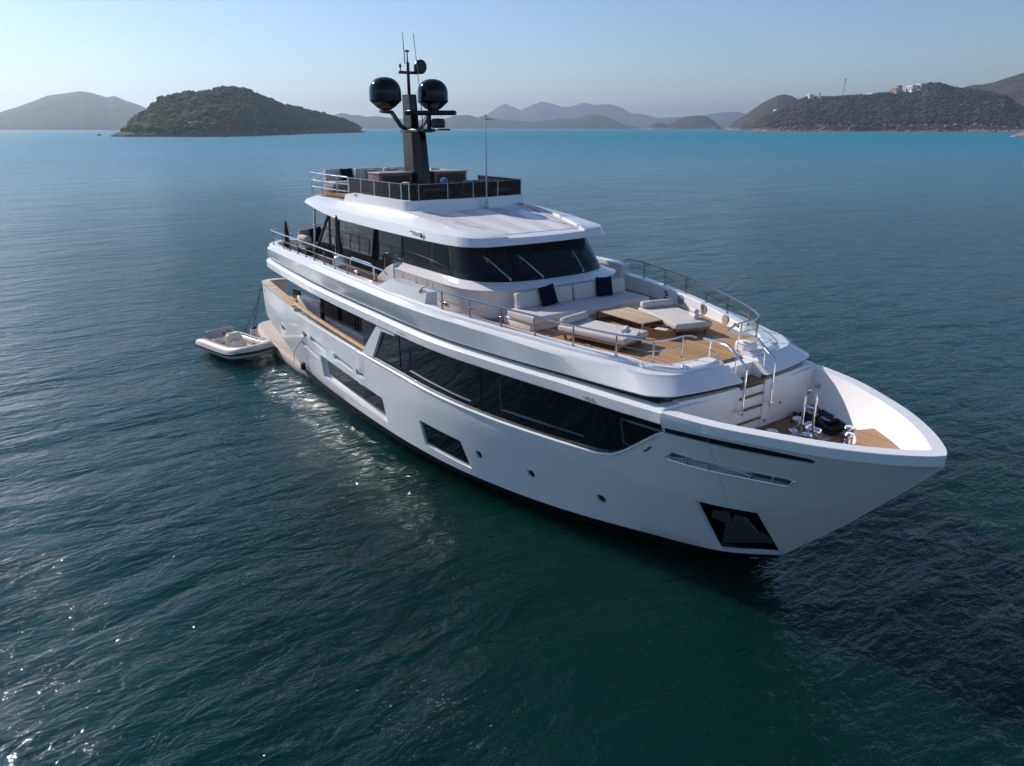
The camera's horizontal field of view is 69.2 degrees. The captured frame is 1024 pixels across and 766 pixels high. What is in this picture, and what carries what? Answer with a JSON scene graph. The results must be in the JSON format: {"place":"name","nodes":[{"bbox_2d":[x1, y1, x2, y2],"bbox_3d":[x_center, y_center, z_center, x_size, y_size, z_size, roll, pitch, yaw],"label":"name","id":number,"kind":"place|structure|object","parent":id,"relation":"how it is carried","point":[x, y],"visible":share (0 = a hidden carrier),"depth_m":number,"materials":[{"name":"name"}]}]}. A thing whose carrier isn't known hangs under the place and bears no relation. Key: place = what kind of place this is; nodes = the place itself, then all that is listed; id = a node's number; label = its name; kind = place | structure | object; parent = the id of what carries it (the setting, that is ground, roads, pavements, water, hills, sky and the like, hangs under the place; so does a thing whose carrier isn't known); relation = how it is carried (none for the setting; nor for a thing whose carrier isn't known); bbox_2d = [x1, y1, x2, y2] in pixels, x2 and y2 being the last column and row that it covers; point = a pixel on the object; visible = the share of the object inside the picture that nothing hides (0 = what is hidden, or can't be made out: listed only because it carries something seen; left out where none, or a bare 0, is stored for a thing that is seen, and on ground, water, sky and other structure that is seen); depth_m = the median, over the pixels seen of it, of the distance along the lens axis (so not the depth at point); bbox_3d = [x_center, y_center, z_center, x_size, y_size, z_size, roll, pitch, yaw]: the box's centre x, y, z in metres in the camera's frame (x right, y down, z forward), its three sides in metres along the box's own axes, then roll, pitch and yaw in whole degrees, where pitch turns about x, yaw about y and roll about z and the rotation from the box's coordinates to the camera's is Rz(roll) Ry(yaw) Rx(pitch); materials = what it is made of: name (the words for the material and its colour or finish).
{"place":"outdoors","nodes":[
{"label":"outdoors","id":0,"kind":"place"},
{"bbox_2d":[0,91,146,129],"bbox_3d":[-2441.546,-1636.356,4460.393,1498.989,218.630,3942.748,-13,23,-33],"label":"hills","id":1,"kind":"structure","parent":0,"point":[80,110],"depth_m":3397.55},
{"bbox_2d":[106,123,126,130],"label":"hills","id":2,"kind":"structure","parent":0,"point":[119,128],"depth_m":2484.10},
{"bbox_2d":[111,127,360,136],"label":"island","id":3,"kind":"structure","parent":0,"point":[224,132],"depth_m":851.59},
{"bbox_2d":[111,123,364,136],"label":"shore rocks","id":4,"kind":"object","parent":3,"relation":"on","point":[139,132],"visible":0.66,"depth_m":853.54,"materials":[{"name":"stone"}]},
{"bbox_2d":[120,85,361,131],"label":"island bushes","id":5,"kind":"object","parent":3,"relation":"on","point":[233,107],"visible":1,"depth_m":933.47,"materials":[{"name":"green plant"}]},
{"bbox_2d":[440,177,447,182],"bbox_3d":[-2.443,-7.203,26.730,0.281,0.414,0.275,-13,23,-33],"label":"flower vase","id":6,"kind":"object","parent":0,"point":[443,180],"visible":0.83,"depth_m":26.61,"materials":[{"name":"blue ceramic"}]},
{"bbox_2d":[450,180,472,182],"bbox_3d":[-1.758,-6.789,26.305,0.696,0.760,0.847,13,23,32],"label":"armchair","id":7,"kind":"object","parent":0,"point":[461,181],"visible":0.26,"depth_m":25.90,"materials":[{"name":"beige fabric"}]},
{"bbox_2d":[335,113,640,128],"bbox_3d":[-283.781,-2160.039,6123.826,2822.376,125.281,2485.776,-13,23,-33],"label":"hills","id":8,"kind":"structure","parent":0,"point":[594,121],"depth_m":5707.52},
{"bbox_2d":[0,128,1023,765],"bbox_3d":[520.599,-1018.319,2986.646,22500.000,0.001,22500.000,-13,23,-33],"label":"sea","id":9,"kind":"structure","parent":0,"point":[208,558],"depth_m":20.02,"materials":[{"name":"liquid"}]},
{"bbox_2d":[195,326,274,359],"bbox_3d":[-12.739,-1.789,34.364,4.246,1.317,2.309,16,25,39],"label":"inflatable tender","id":10,"kind":"object","parent":9,"relation":"on","point":[230,342],"visible":1,"depth_m":34.03,"materials":[{"name":"white rubber"}]},
{"bbox_2d":[258,32,946,558],"bbox_3d":[-1.350,-4.873,25.888,8.600,14.151,32.700,-13,23,-33],"label":"motor yacht","id":11,"kind":"object","parent":9,"relation":"on","point":[696,440],"visible":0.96,"depth_m":19.49,"materials":[{"name":"paint"}]},
{"bbox_2d":[250,284,261,337],"bbox_3d":[-12.115,-3.274,35.209,0.356,3.055,1.337,-18,26,-42],"label":"fender","id":12,"kind":"object","parent":11,"relation":"hanging from","point":[253,330],"visible":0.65,"depth_m":35.71,"materials":[{"name":"white fabric"}]},
{"bbox_2d":[284,221,290,248],"bbox_3d":[-9.621,-6.179,31.721,0.285,1.500,0.300,-13,23,-33],"label":"folded parasol","id":13,"kind":"object","parent":11,"relation":"on","point":[286,232],"visible":0.62,"depth_m":31.61,"materials":[{"name":"black fabric"}]},
{"bbox_2d":[301,362,305,369],"bbox_3d":[-8.517,-0.701,30.280,0.200,0.360,0.200,-13,23,-33],"label":"fender","id":14,"kind":"object","parent":11,"relation":"attached to","point":[303,365],"visible":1,"depth_m":30.22,"materials":[{"name":"black rubber"}]},
{"bbox_2d":[297,228,321,254],"bbox_3d":[-6.536,-6.431,33.214,5.468,1.004,2.525,-13,23,-33],"label":"aft sofa","id":15,"kind":"object","parent":11,"relation":"on","point":[304,235],"visible":0.16,"depth_m":32.22,"materials":[{"name":"beige fabric"}]},
{"bbox_2d":[308,226,321,241],"bbox_3d":[-8.628,-6.564,32.754,0.698,0.660,0.260,-17,25,-41],"label":"throw pillow","id":16,"kind":"object","parent":15,"relation":"on","point":[318,231],"visible":0.6,"depth_m":32.65,"materials":[{"name":"blue fabric"}]},
{"bbox_2d":[335,215,342,267],"bbox_3d":[-6.346,-5.102,27.092,0.285,2.000,0.300,-13,23,-33],"label":"folded parasol","id":17,"kind":"object","parent":11,"relation":"on","point":[338,246],"visible":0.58,"depth_m":26.97,"materials":[{"name":"black fabric"}]},
{"bbox_2d":[333,255,344,265],"bbox_3d":[-6.229,-4.418,26.701,0.453,0.360,0.460,-13,23,-33],"label":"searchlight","id":18,"kind":"object","parent":11,"relation":"on","point":[338,258],"visible":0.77,"depth_m":26.55,"materials":[{"name":"silver metal"}]},
{"bbox_2d":[324,167,443,192],"bbox_3d":[-5.199,-8.404,30.791,4.200,0.894,3.388,-13,23,-33],"label":"deck sofa","id":19,"kind":"object","parent":11,"relation":"on","point":[359,173],"visible":0.31,"depth_m":30.87,"materials":[{"name":"beige fabric"}]},
{"bbox_2d":[340,168,353,179],"bbox_3d":[-6.915,-8.745,31.093,0.250,0.481,0.600,18,26,41],"label":"throw pillow","id":20,"kind":"object","parent":19,"relation":"on","point":[347,172],"visible":0.82,"depth_m":30.99,"materials":[{"name":"blue fabric"}]},
{"bbox_2d":[366,169,376,178],"bbox_3d":[-5.972,-8.921,31.685,0.500,0.428,0.249,-8,21,-22],"label":"throw pillow","id":21,"kind":"object","parent":19,"relation":"on","point":[371,170],"visible":0.4,"depth_m":31.59,"materials":[{"name":"grey fabric"}]},
{"bbox_2d":[387,168,397,170],"bbox_3d":[-5.168,-9.109,32.224,0.500,0.433,0.242,-13,23,-33],"label":"throw pillow","id":22,"kind":"object","parent":19,"relation":"on","point":[391,169],"visible":0.28,"depth_m":32.13,"materials":[{"name":"beige fabric"}]},
{"bbox_2d":[402,182,423,183],"bbox_3d":[-3.428,-6.513,25.503,0.696,0.760,0.847,-13,23,-33],"label":"armchair","id":23,"kind":"object","parent":11,"relation":"on","point":[411,183],"visible":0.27,"depth_m":25.14,"materials":[{"name":"beige fabric"}]},
{"bbox_2d":[472,179,495,181],"bbox_3d":[-0.996,-6.928,26.709,0.847,0.760,0.696,-2,19,-5],"label":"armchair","id":24,"kind":"object","parent":11,"relation":"on","point":[482,180],"visible":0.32,"depth_m":26.35,"materials":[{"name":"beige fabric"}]},
{"bbox_2d":[362,319,662,452],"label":"main deck window","id":25,"kind":"structure","parent":11,"relation":"in","point":[535,408],"depth_m":19.26,"materials":[{"name":"black glass"}]},
{"bbox_2d":[504,277,648,330],"bbox_3d":[2.004,-2.350,21.594,4.550,0.897,1.495,-13,23,-33],"label":"foredeck sofa","id":26,"kind":"object","parent":11,"relation":"on","point":[576,298],"visible":0.78,"depth_m":21.15,"materials":[{"name":"white fabric"}]},
{"bbox_2d":[538,283,557,306],"bbox_3d":[1.030,-2.496,21.139,0.697,0.612,0.277,-16,25,-39],"label":"throw pillow","id":27,"kind":"object","parent":26,"relation":"on","point":[548,295],"visible":1,"depth_m":21.03,"materials":[{"name":"blue fabric"}]},
{"bbox_2d":[595,276,612,295],"bbox_3d":[2.774,-2.905,22.315,0.679,0.599,0.265,-12,22,-32],"label":"throw pillow","id":28,"kind":"object","parent":26,"relation":"on","point":[603,286],"visible":1,"depth_m":22.21,"materials":[{"name":"blue fabric"}]},
{"bbox_2d":[558,311,647,351],"bbox_3d":[2.332,-1.347,19.108,2.085,0.575,1.130,17,25,40],"label":"sun lounger","id":29,"kind":"object","parent":11,"relation":"on","point":[580,319],"visible":0.79,"depth_m":19.02,"materials":[{"name":"beige fabric"}]},
{"bbox_2d":[621,326,629,333],"bbox_3d":[2.845,-1.328,18.615,0.140,0.144,0.400,7,20,18],"label":"rolled towel","id":30,"kind":"object","parent":29,"relation":"on","point":[625,329],"visible":1,"depth_m":18.46,"materials":[{"name":"white fabric"}]},
{"bbox_2d":[623,330,639,336],"bbox_3d":[2.973,-1.232,18.459,0.340,0.050,0.480,7,20,18],"label":"folded towel","id":31,"kind":"object","parent":29,"relation":"on","point":[632,333],"visible":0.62,"depth_m":18.36,"materials":[{"name":"white fabric"}]},
{"bbox_2d":[596,305,662,329],"bbox_3d":[3.319,-1.756,20.652,0.980,0.342,1.880,-13,23,-33],"label":"coffee table","id":32,"kind":"object","parent":11,"relation":"on","point":[628,316],"visible":0.73,"depth_m":20.54,"materials":[{"name":"brown wood"}]},
{"bbox_2d":[643,323,675,338],"bbox_3d":[3.899,-1.354,19.629,0.724,0.250,0.524,13,23,32],"label":"coffee table","id":33,"kind":"object","parent":11,"relation":"on","point":[657,331],"visible":0.96,"depth_m":19.48,"materials":[{"name":"brown wood"}]},
{"bbox_2d":[638,299,711,332],"bbox_3d":[4.468,-1.831,20.513,1.130,0.575,2.085,-7,20,-19],"label":"sun lounger","id":34,"kind":"object","parent":11,"relation":"on","point":[677,319],"visible":0.74,"depth_m":20.22,"materials":[{"name":"beige fabric"}]},
{"bbox_2d":[689,306,698,318],"bbox_3d":[4.917,-1.896,20.046,0.140,0.287,0.400,-3,19,-7],"label":"rolled towel","id":35,"kind":"object","parent":34,"relation":"on","point":[693,312],"visible":1,"depth_m":19.91,"materials":[{"name":"white fabric"}]},
{"bbox_2d":[792,411,822,425],"bbox_3d":[7.294,0.870,18.252,0.469,0.172,0.855,-13,23,-33],"label":"mooring rope","id":36,"kind":"object","parent":11,"relation":"on","point":[808,417],"visible":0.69,"depth_m":18.23,"materials":[{"name":"black fabric"}]},
{"bbox_2d":[817,418,843,435],"bbox_3d":[7.595,1.025,17.691,0.651,0.286,0.638,-13,23,-33],"label":"mooring rope","id":37,"kind":"object","parent":11,"relation":"on","point":[828,427],"visible":0.98,"depth_m":17.52,"materials":[{"name":"black fabric"}]},
{"bbox_2d":[0,0,1023,119],"label":"sky","id":38,"kind":"structure","parent":0,"point":[654,58],"materials":[{"name":"blue"}]},
{"bbox_2d":[480,102,745,127],"bbox_3d":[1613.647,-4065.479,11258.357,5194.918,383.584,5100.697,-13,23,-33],"label":"mountains","id":39,"kind":"structure","parent":0,"point":[541,111],"depth_m":10591.88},
{"bbox_2d":[647,115,722,128],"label":"islet","id":40,"kind":"object","parent":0,"point":[697,122],"visible":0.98,"depth_m":4639.87,"materials":[{"name":"grey plant"}]},
{"bbox_2d":[724,94,798,129],"bbox_3d":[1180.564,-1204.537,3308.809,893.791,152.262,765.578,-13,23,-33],"label":"cape","id":41,"kind":"object","parent":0,"point":[749,119],"visible":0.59,"depth_m":3164.75,"materials":[{"name":"grey plant"}]},
{"bbox_2d":[749,83,1023,131],"bbox_3d":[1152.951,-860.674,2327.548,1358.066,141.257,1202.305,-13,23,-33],"label":"headland","id":42,"kind":"structure","parent":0,"point":[921,127],"depth_m":1859.10,"materials":[{"name":"green plant"}]},
{"bbox_2d":[806,94,813,98],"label":"house","id":43,"kind":"structure","parent":42,"relation":"on","point":[810,96],"depth_m":2305.07,"materials":[{"name":"white paint"}]},
{"bbox_2d":[751,123,1018,131],"bbox_3d":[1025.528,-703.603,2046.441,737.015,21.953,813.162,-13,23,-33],"label":"headland rocks","id":44,"kind":"object","parent":42,"relation":"on","point":[910,130],"visible":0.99,"depth_m":1851.72,"materials":[{"name":"stone"}]},
{"bbox_2d":[752,82,1023,127],"bbox_3d":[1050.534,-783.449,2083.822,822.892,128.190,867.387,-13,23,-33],"label":"headland bushes","id":45,"kind":"object","parent":42,"relation":"on","point":[891,116],"visible":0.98,"depth_m":1979.52,"materials":[{"name":"green plant"}]},
{"bbox_2d":[890,88,902,93],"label":"house","id":46,"kind":"structure","parent":42,"relation":"on","point":[896,90],"depth_m":2208.58,"materials":[{"name":"pink paint"}]},
{"bbox_2d":[905,85,917,92],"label":"apartment block","id":47,"kind":"structure","parent":42,"relation":"on","point":[911,88],"depth_m":2190.74,"materials":[{"name":"white"}]},
{"bbox_2d":[915,83,925,88],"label":"apartment block","id":48,"kind":"structure","parent":42,"relation":"on","point":[920,85],"depth_m":2180.16,"materials":[{"name":"grey"}]},
{"bbox_2d":[963,73,1023,105],"bbox_3d":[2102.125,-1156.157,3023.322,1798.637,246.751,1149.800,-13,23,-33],"label":"hills","id":49,"kind":"structure","parent":0,"point":[1012,87],"depth_m":2861.07,"materials":[{"name":"grey plant"}]},
{"bbox_2d":[1009,133,1023,136],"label":"rocky point","id":50,"kind":"structure","parent":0,"point":[1019,135],"depth_m":830.48,"materials":[{"name":"stone"}]}
]}

